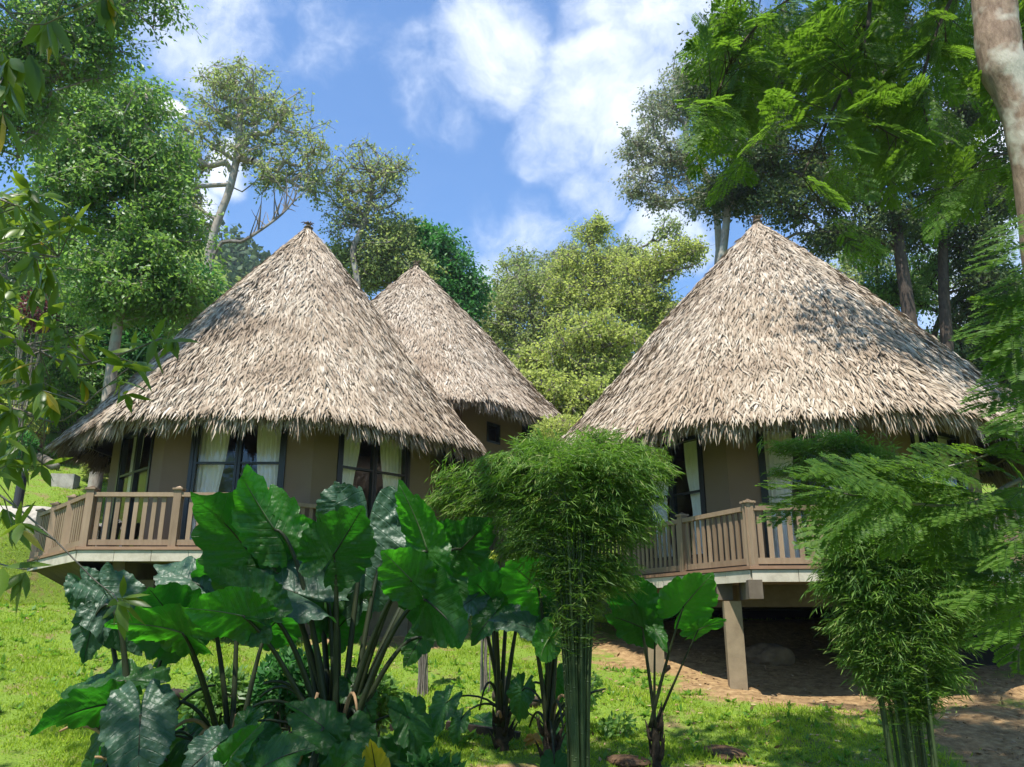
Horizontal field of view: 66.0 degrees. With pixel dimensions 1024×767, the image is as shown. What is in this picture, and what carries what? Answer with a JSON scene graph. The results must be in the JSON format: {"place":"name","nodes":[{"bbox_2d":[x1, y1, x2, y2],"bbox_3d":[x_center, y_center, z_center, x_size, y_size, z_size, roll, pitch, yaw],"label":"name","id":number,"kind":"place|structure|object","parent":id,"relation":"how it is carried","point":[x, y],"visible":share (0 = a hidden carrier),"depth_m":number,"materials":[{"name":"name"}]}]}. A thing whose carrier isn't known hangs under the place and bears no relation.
{"place":"outdoors","nodes":[
{"label":"outdoors","id":0,"kind":"place"},
{"bbox_2d":[0,506,101,526],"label":"path","id":1,"kind":"structure","parent":0,"point":[32,513],"depth_m":19.28,"materials":[{"name":"stone"}]},
{"bbox_2d":[0,0,1021,352],"label":"sky","id":2,"kind":"structure","parent":0,"point":[510,110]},
{"bbox_2d":[0,239,1023,766],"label":"ground","id":3,"kind":"structure","parent":0,"point":[802,639],"depth_m":11.69,"materials":[{"name":"green plant"}]},
{"bbox_2d":[1,429,39,469],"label":"shrub","id":4,"kind":"object","parent":3,"relation":"on","point":[26,443],"visible":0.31,"depth_m":22.35,"materials":[{"name":"green plant"}]},
{"bbox_2d":[12,469,28,508],"bbox_3d":[-12.197,2.652,19.557,0.254,1.165,0.260,0,-17,0],"label":"bollard lamp","id":5,"kind":"object","parent":3,"relation":"on","point":[19,494],"visible":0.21,"depth_m":19.46,"materials":[{"name":"grey plastic"}]},
{"bbox_2d":[0,393,47,442],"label":"shrub","id":6,"kind":"object","parent":3,"relation":"on","point":[36,427],"visible":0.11,"depth_m":23.59,"materials":[{"name":"green plant"}]},
{"bbox_2d":[8,289,59,448],"bbox_3d":[-14.188,-0.206,23.023,1.255,5.496,1.144,0,-17,0],"label":"shrub","id":7,"kind":"object","parent":3,"relation":"on","point":[36,315],"visible":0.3,"depth_m":23.27,"materials":[{"name":"green plant"}]},
{"bbox_2d":[24,431,45,450],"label":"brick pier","id":8,"kind":"structure","parent":3,"relation":"on","point":[40,445],"depth_m":23.97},
{"bbox_2d":[27,417,50,445],"bbox_3d":[-14.947,1.632,24.583,0.999,1.606,0.120,0,-17,0],"label":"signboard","id":9,"kind":"object","parent":3,"relation":"on","point":[47,430],"visible":0.17,"depth_m":24.61,"materials":[{"name":"yellow"}]},
{"bbox_2d":[36,452,59,469],"bbox_3d":[-13.766,2.301,23.312,1.416,0.747,0.302,-12,-21,36],"label":"rock","id":10,"kind":"object","parent":3,"relation":"on","point":[46,458],"visible":0.66,"depth_m":23.08,"materials":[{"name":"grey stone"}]},
{"bbox_2d":[0,263,96,411],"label":"broadleaf tree","id":11,"kind":"object","parent":3,"relation":"on","point":[74,333],"visible":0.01,"depth_m":29.33,"materials":[{"name":"green plant"}]},
{"bbox_2d":[38,438,69,462],"bbox_3d":[-13.766,2.069,23.905,1.127,0.820,1.018,0,-17,0],"label":"shrub","id":12,"kind":"object","parent":3,"relation":"on","point":[51,456],"visible":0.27,"depth_m":23.63,"materials":[{"name":"green plant"}]},
{"bbox_2d":[0,0,120,163],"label":"leathery leaved tree","id":13,"kind":"object","parent":3,"relation":"on","point":[47,33],"visible":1,"depth_m":3.20,"materials":[{"name":"green plant"}]},
{"bbox_2d":[49,412,75,432],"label":"shrub","id":14,"kind":"object","parent":3,"relation":"on","point":[51,431],"visible":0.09,"depth_m":27.57,"materials":[{"name":"green plant"}]},
{"bbox_2d":[51,473,80,488],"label":"stone block","id":15,"kind":"structure","parent":3,"relation":"on","point":[71,481],"depth_m":21.43,"materials":[{"name":"grey stone"}]},
{"bbox_2d":[0,180,136,432],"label":"broadleaf tree","id":16,"kind":"object","parent":3,"relation":"on","point":[66,378],"visible":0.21,"depth_m":24.93,"materials":[{"name":"green plant"}]},
{"bbox_2d":[50,383,98,434],"bbox_3d":[-14.840,0.944,26.854,2.858,2.439,2.555,0,-17,0],"label":"shrub","id":17,"kind":"object","parent":3,"relation":"on","point":[61,430],"visible":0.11,"depth_m":26.40,"materials":[{"name":"green plant"}]},
{"bbox_2d":[78,464,108,480],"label":"shrub","id":18,"kind":"object","parent":3,"relation":"on","point":[85,471],"visible":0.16,"depth_m":22.55,"materials":[{"name":"green plant"}]},
{"bbox_2d":[0,169,198,639],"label":"leathery leaved tree","id":19,"kind":"object","parent":3,"relation":"on","point":[44,404],"visible":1,"depth_m":3.69,"materials":[{"name":"green plant"}]},
{"bbox_2d":[0,0,208,186],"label":"broadleaf tree","id":20,"kind":"object","parent":3,"relation":"on","point":[88,35],"visible":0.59,"depth_m":15.29,"materials":[{"name":"green plant"}]},
{"bbox_2d":[7,51,233,545],"bbox_3d":[-10.540,-1.846,20.483,6.711,15.206,3.978,0,-17,0],"label":"broadleaf tree","id":21,"kind":"object","parent":3,"relation":"on","point":[105,161],"visible":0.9,"depth_m":20.61,"materials":[{"name":"green plant"}]},
{"bbox_2d":[29,562,215,766],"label":"giant leaf plant","id":22,"kind":"object","parent":3,"relation":"on","point":[119,718],"visible":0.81,"depth_m":6.61,"materials":[{"name":"green plant"}]},
{"bbox_2d":[37,255,228,406],"bbox_3d":[-12.566,-0.715,26.360,6.520,7.624,4.695,0,-17,0],"label":"broadleaf tree","id":23,"kind":"object","parent":3,"relation":"on","point":[133,354],"visible":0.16,"depth_m":25.46,"materials":[{"name":"green plant"}]},
{"bbox_2d":[170,714,192,745],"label":"undergrowth","id":24,"kind":"object","parent":3,"relation":"on","point":[182,719],"depth_m":7.62,"materials":[{"name":"green plant"}]},
{"bbox_2d":[171,688,230,698],"bbox_3d":[-3.861,3.967,9.983,0.891,0.215,0.130,4,-17,-13],"label":"edging timber","id":25,"kind":"object","parent":3,"relation":"on","point":[177,691],"visible":0.08,"depth_m":9.88,"materials":[{"name":"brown wood"}]},
{"bbox_2d":[104,556,304,766],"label":"giant leaf plant","id":26,"kind":"object","parent":3,"relation":"on","point":[169,631],"visible":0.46,"depth_m":6.82,"materials":[{"name":"green plant"}]},
{"bbox_2d":[179,662,258,725],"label":"undergrowth","id":27,"kind":"object","parent":3,"relation":"on","point":[198,699],"visible":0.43,"depth_m":8.06,"materials":[{"name":"green plant"}]},
{"bbox_2d":[159,51,347,264],"bbox_3d":[-11.439,-5.963,32.997,8.650,17.628,4.840,0,-17,0],"label":"rainforest tree","id":28,"kind":"object","parent":3,"relation":"on","point":[243,103],"visible":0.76,"depth_m":34.13,"materials":[{"name":"green plant"}]},
{"bbox_2d":[27,221,485,636],"bbox_3d":[-5.149,1.020,18.330,9.427,10.759,9.725,0,-17,0],"label":"thatched hut","id":29,"kind":"object","parent":3,"relation":"on","point":[299,375],"visible":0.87,"depth_m":15.22,"materials":[{"name":"plant"}]},
{"bbox_2d":[107,423,155,545],"bbox_3d":[-7.491,2.174,15.692,1.740,2.600,0.230,-16,-23,43],"label":"french door","id":30,"kind":"structure","parent":29,"relation":"in","point":[134,471],"depth_m":15.92,"materials":[{"name":"black paint"}]},
{"bbox_2d":[179,421,287,546],"bbox_3d":[-5.150,1.897,14.764,1.800,2.600,0.232,0,-17,0],"label":"french door","id":31,"kind":"structure","parent":29,"relation":"in","point":[271,450],"depth_m":14.92,"materials":[{"name":"black paint"}]},
{"bbox_2d":[336,432,410,518],"bbox_3d":[-2.810,1.839,15.793,0.232,1.900,1.740,-16,-23,43],"label":"window","id":32,"kind":"structure","parent":29,"relation":"in","point":[348,454],"depth_m":15.82,"materials":[{"name":"white fabric"}]},
{"bbox_2d":[209,168,309,272],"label":"dead tree","id":33,"kind":"object","parent":3,"relation":"on","point":[274,219],"visible":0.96,"depth_m":28.85,"materials":[{"name":"grey wood"}]},
{"bbox_2d":[181,697,390,766],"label":"giant leaf plant","id":34,"kind":"object","parent":3,"relation":"on","point":[317,725],"visible":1,"depth_m":5.59,"materials":[{"name":"green plant"}]},
{"bbox_2d":[246,644,329,732],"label":"undergrowth","id":35,"kind":"object","parent":3,"relation":"on","point":[265,671],"visible":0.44,"depth_m":7.84,"materials":[{"name":"green plant"}]},
{"bbox_2d":[298,692,318,764],"bbox_3d":[-1.603,3.069,5.917,0.089,1.400,0.210,-13,-21,37],"label":"dead stalk","id":36,"kind":"object","parent":3,"relation":"on","point":[301,757],"visible":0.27,"depth_m":5.97,"materials":[{"name":"plant"}]},
{"bbox_2d":[184,464,495,766],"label":"giant leaf plant","id":37,"kind":"object","parent":3,"relation":"on","point":[340,570],"visible":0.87,"depth_m":6.59,"materials":[{"name":"green plant"}]},
{"bbox_2d":[310,132,419,287],"bbox_3d":[-6.549,-3.616,33.568,4.803,15.218,3.167,0,-17,0],"label":"rainforest tree","id":38,"kind":"object","parent":3,"relation":"on","point":[388,173],"visible":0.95,"depth_m":34.62,"materials":[{"name":"green plant"}]},
{"bbox_2d":[341,664,404,736],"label":"undergrowth","id":39,"kind":"object","parent":3,"relation":"on","point":[387,688],"visible":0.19,"depth_m":7.75,"materials":[{"name":"green plant"}]},
{"bbox_2d":[325,208,450,299],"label":"rainforest tree","id":40,"kind":"object","parent":3,"relation":"on","point":[385,257],"visible":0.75,"depth_m":34.43,"materials":[{"name":"green plant"}]},
{"bbox_2d":[417,596,427,695],"bbox_3d":[-1.330,3.602,11.971,0.489,2.235,0.465,0,-17,0],"label":"post","id":41,"kind":"object","parent":3,"relation":"on","point":[422,673],"depth_m":11.72,"materials":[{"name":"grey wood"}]},
{"bbox_2d":[395,745,466,766],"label":"undergrowth","id":42,"kind":"object","parent":3,"relation":"on","point":[429,759],"visible":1,"depth_m":6.17,"materials":[{"name":"green plant"}]},
{"bbox_2d":[390,211,503,326],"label":"rainforest tree","id":43,"kind":"object","parent":3,"relation":"on","point":[464,291],"visible":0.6,"depth_m":35.27,"materials":[{"name":"green plant"}]},
{"bbox_2d":[353,260,570,548],"bbox_3d":[-3.270,1.157,25.331,10.630,11.155,10.594,0,-17,0],"label":"thatched hut","id":44,"kind":"object","parent":3,"relation":"on","point":[487,391],"visible":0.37,"depth_m":23.07,"materials":[{"name":"plant"}]},
{"bbox_2d":[487,421,499,444],"bbox_3d":[-0.577,1.467,23.122,0.120,0.600,0.620,-12,-20,35],"label":"window","id":45,"kind":"structure","parent":44,"relation":"in","point":[497,426],"depth_m":23.19,"materials":[{"name":"black paint"}]},
{"bbox_2d":[469,711,495,726],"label":"fallen leaf","id":46,"kind":"object","parent":3,"relation":"on","point":[484,718],"visible":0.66,"depth_m":10.04,"materials":[{"name":"green plant"}]},
{"bbox_2d":[445,720,520,739],"bbox_3d":[-0.359,4.285,9.732,0.928,0.212,0.120,-2,-17,6],"label":"edging timber","id":47,"kind":"object","parent":3,"relation":"on","point":[481,729],"visible":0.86,"depth_m":9.68,"materials":[{"name":"brown wood"}]},
{"bbox_2d":[480,549,496,692],"bbox_3d":[-0.373,3.609,12.072,0.337,2.168,0.326,6,-18,-18],"label":"wooden support post","id":48,"kind":"object","parent":3,"relation":"on","point":[483,676],"visible":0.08,"depth_m":11.87,"materials":[{"name":"grey wood"}]},
{"bbox_2d":[459,482,528,569],"bbox_3d":[-0.435,3.876,19.701,1.918,3.553,1.701,0,-17,0],"label":"shrub","id":49,"kind":"object","parent":3,"relation":"on","point":[496,533],"visible":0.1,"depth_m":19.44,"materials":[{"name":"green plant"}]},
{"bbox_2d":[428,557,566,751],"bbox_3d":[-0.177,3.281,9.406,1.696,2.479,1.149,0,-17,0],"label":"giant leaf plant","id":50,"kind":"object","parent":3,"relation":"on","point":[486,598],"visible":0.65,"depth_m":9.29,"materials":[{"name":"green plant"}]},
{"bbox_2d":[0,440,1021,766],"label":"grass","id":51,"kind":"structure","parent":3,"relation":"on","point":[674,748],"depth_m":10.14,"materials":[{"name":"green plant"}]},
{"bbox_2d":[0,210,1023,381],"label":"hillside forest","id":52,"kind":"object","parent":3,"relation":"on","point":[239,253],"depth_m":133.20,"materials":[{"name":"green plant"}]},
{"bbox_2d":[4,603,1023,766],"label":"leaf litter","id":53,"kind":"object","parent":3,"relation":"on","point":[778,746],"visible":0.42,"depth_m":10.88,"materials":[{"name":"brown plant"}]},
{"bbox_2d":[478,240,550,358],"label":"rainforest tree","id":54,"kind":"object","parent":3,"relation":"on","point":[504,265],"visible":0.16,"depth_m":42.99,"materials":[{"name":"green plant"}]},
{"bbox_2d":[492,690,540,707],"bbox_3d":[0.060,4.473,11.187,0.737,0.247,0.194,-11,-20,32],"label":"edging timber","id":55,"kind":"object","parent":3,"relation":"on","point":[535,704],"visible":0.17,"depth_m":10.99,"materials":[{"name":"brown wood"}]},
{"bbox_2d":[473,257,582,369],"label":"rainforest tree","id":56,"kind":"object","parent":3,"relation":"on","point":[500,323],"visible":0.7,"depth_m":38.03,"materials":[{"name":"green plant"}]},
{"bbox_2d":[523,733,541,745],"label":"fallen leaf","id":57,"kind":"object","parent":3,"relation":"on","point":[530,739],"visible":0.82,"depth_m":9.48,"materials":[{"name":"brown plant"}]},
{"bbox_2d":[505,522,580,560],"bbox_3d":[0.745,3.856,15.549,1.853,2.685,1.690,0,-17,0],"label":"shrub","id":58,"kind":"object","parent":3,"relation":"on","point":[536,544],"visible":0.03,"depth_m":15.48,"materials":[{"name":"green plant"}]},
{"bbox_2d":[488,556,605,766],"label":"giant leaf plant","id":59,"kind":"object","parent":3,"relation":"on","point":[526,624],"visible":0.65,"depth_m":8.62,"materials":[{"name":"green plant"}]},
{"bbox_2d":[424,422,685,766],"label":"bamboo clump","id":60,"kind":"object","parent":3,"relation":"on","point":[609,471],"visible":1,"depth_m":7.39,"materials":[{"name":"green plant"}]},
{"bbox_2d":[529,413,581,509],"bbox_3d":[1.395,3.118,20.992,1.868,4.798,1.661,0,-17,0],"label":"shrub","id":61,"kind":"object","parent":3,"relation":"on","point":[566,424],"visible":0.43,"depth_m":21.24,"materials":[{"name":"green plant"}]},
{"bbox_2d":[517,360,614,511],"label":"rainforest tree","id":62,"kind":"object","parent":3,"relation":"on","point":[579,398],"visible":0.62,"depth_m":27.06,"materials":[{"name":"green plant"}]},
{"bbox_2d":[501,292,656,390],"bbox_3d":[2.454,0.619,30.063,6.201,8.426,4.214,0,-17,0],"label":"rainforest tree","id":63,"kind":"object","parent":3,"relation":"on","point":[577,352],"visible":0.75,"depth_m":29.96,"materials":[{"name":"green plant"}]},
{"bbox_2d":[513,237,647,355],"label":"rainforest tree","id":64,"kind":"object","parent":3,"relation":"on","point":[554,252],"visible":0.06,"depth_m":47.72,"materials":[{"name":"green plant"}]},
{"bbox_2d":[560,671,604,717],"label":"undergrowth","id":65,"kind":"object","parent":3,"relation":"on","point":[596,682],"visible":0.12,"depth_m":10.03,"materials":[{"name":"green plant"}]},
{"bbox_2d":[532,209,637,329],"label":"rainforest tree","id":66,"kind":"object","parent":3,"relation":"on","point":[568,291],"visible":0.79,"depth_m":36.51,"materials":[{"name":"green plant"}]},
{"bbox_2d":[596,710,637,737],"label":"undergrowth","id":67,"kind":"object","parent":3,"relation":"on","point":[613,722],"visible":0.94,"depth_m":9.74,"materials":[{"name":"green plant"}]},
{"bbox_2d":[605,754,650,766],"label":"earth clod","id":68,"kind":"object","parent":3,"relation":"on","point":[621,760],"visible":0.95,"depth_m":8.72,"materials":[{"name":"brown soil"}]},
{"bbox_2d":[573,209,688,378],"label":"rainforest tree","id":69,"kind":"object","parent":3,"relation":"on","point":[672,223],"visible":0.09,"depth_m":42.72,"materials":[{"name":"green plant"}]},
{"bbox_2d":[593,227,713,334],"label":"rainforest tree","id":70,"kind":"object","parent":3,"relation":"on","point":[649,306],"visible":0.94,"depth_m":35.32,"materials":[{"name":"green plant"}]},
{"bbox_2d":[605,47,721,264],"bbox_3d":[6.294,-4.620,30.583,4.962,19.579,2.946,0,-17,0],"label":"rainforest tree","id":71,"kind":"object","parent":3,"relation":"on","point":[633,149],"visible":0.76,"depth_m":31.74,"materials":[{"name":"green plant"}]},
{"bbox_2d":[605,572,725,766],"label":"giant leaf plant","id":72,"kind":"object","parent":3,"relation":"on","point":[640,617],"visible":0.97,"depth_m":8.75,"materials":[{"name":"green plant"}]},
{"bbox_2d":[704,744,748,760],"bbox_3d":[2.439,4.249,9.088,0.479,0.152,0.775,5,-17,-17],"label":"earth clod","id":73,"kind":"object","parent":3,"relation":"on","point":[722,751],"visible":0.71,"depth_m":8.87,"materials":[{"name":"brown soil"}]},
{"bbox_2d":[665,54,875,261],"bbox_3d":[9.175,-3.760,27.258,7.032,18.203,3.816,0,-17,0],"label":"rainforest tree","id":74,"kind":"object","parent":3,"relation":"on","point":[732,204],"visible":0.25,"depth_m":27.86,"materials":[{"name":"green plant"}]},
{"bbox_2d":[745,642,795,665],"bbox_3d":[4.500,4.784,13.787,0.864,0.492,0.643,6,-18,-19],"label":"boulder","id":75,"kind":"object","parent":3,"relation":"on","point":[772,654],"visible":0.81,"depth_m":13.60,"materials":[{"name":"grey stone"}]},
{"bbox_2d":[555,215,1023,690],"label":"thatched hut","id":76,"kind":"object","parent":3,"relation":"on","point":[765,332],"visible":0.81,"depth_m":14.04,"materials":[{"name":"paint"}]},
{"bbox_2d":[640,434,708,561],"bbox_3d":[3.136,2.224,15.145,0.231,2.270,1.700,11,-20,-32],"label":"french door","id":77,"kind":"structure","parent":76,"relation":"in","point":[693,453],"depth_m":15.03,"materials":[{"name":"black paint"}]},
{"bbox_2d":[792,490,805,550],"bbox_3d":[6.511,3.513,20.080,1.700,1.520,0.235,-3,-17,11],"label":"window","id":78,"kind":"structure","parent":76,"relation":"in","point":[793,491],"depth_m":19.91,"materials":[{"name":"black paint"}]},
{"bbox_2d":[756,423,860,565],"bbox_3d":[5.249,1.984,13.759,1.740,2.600,0.234,-3,-17,11],"label":"french door","id":79,"kind":"structure","parent":76,"relation":"in","point":[764,459],"depth_m":13.96,"materials":[{"name":"black paint"}]},
{"bbox_2d":[909,427,967,502],"bbox_3d":[7.730,1.969,14.290,1.700,2.270,0.232,11,-20,-32],"label":"window","id":80,"kind":"structure","parent":76,"relation":"in","point":[941,438],"depth_m":14.64,"materials":[{"name":"black glass"}]},
{"bbox_2d":[676,0,995,324],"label":"rainforest tree","id":81,"kind":"object","parent":3,"relation":"on","point":[798,212],"visible":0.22,"depth_m":24.38,"materials":[{"name":"green plant"}]},
{"bbox_2d":[756,426,927,766],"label":"bamboo clump","id":82,"kind":"object","parent":3,"relation":"on","point":[835,443],"visible":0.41,"depth_m":8.43,"materials":[{"name":"green plant"}]},
{"bbox_2d":[672,0,1023,273],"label":"rain tree","id":83,"kind":"object","parent":3,"relation":"on","point":[836,50],"visible":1,"depth_m":7.74,"materials":[{"name":"green plant"}]},
{"bbox_2d":[755,214,1023,674],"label":"feathery leaved tree","id":84,"kind":"object","parent":3,"relation":"on","point":[975,545],"visible":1,"depth_m":4.40,"materials":[{"name":"green plant"}]},
{"bbox_2d":[797,463,1007,766],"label":"bamboo clump","id":85,"kind":"object","parent":3,"relation":"on","point":[890,644],"visible":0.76,"depth_m":6.90,"materials":[{"name":"green plant"}]},
{"bbox_2d":[825,199,1000,346],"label":"rainforest tree","id":86,"kind":"object","parent":3,"relation":"on","point":[850,269],"visible":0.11,"depth_m":41.48,"materials":[{"name":"green plant"}]},
{"bbox_2d":[825,228,1021,337],"bbox_3d":[14.944,-0.432,27.386,7.084,11.052,3.063,0,-17,0],"label":"rainforest tree","id":87,"kind":"object","parent":3,"relation":"on","point":[887,290],"visible":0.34,"depth_m":27.94,"materials":[{"name":"green plant"}]},
{"bbox_2d":[871,6,1022,351],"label":"rainforest tree","id":88,"kind":"object","parent":3,"relation":"on","point":[990,219],"visible":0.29,"depth_m":25.05,"materials":[{"name":"green plant"}]},
{"bbox_2d":[921,258,1023,500],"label":"rainforest tree","id":89,"kind":"object","parent":3,"relation":"on","point":[964,312],"visible":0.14,"depth_m":25.22,"materials":[{"name":"green plant"}]},
{"bbox_2d":[990,489,1023,637],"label":"shrub","id":90,"kind":"object","parent":3,"relation":"on","point":[1019,585],"visible":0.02,"depth_m":13.63,"materials":[{"name":"green plant"}]},
{"bbox_2d":[991,476,1023,514],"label":"shrub","id":91,"kind":"object","parent":3,"relation":"on","point":[1018,485],"visible":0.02,"depth_m":19.97,"materials":[{"name":"green plant"}]}
]}

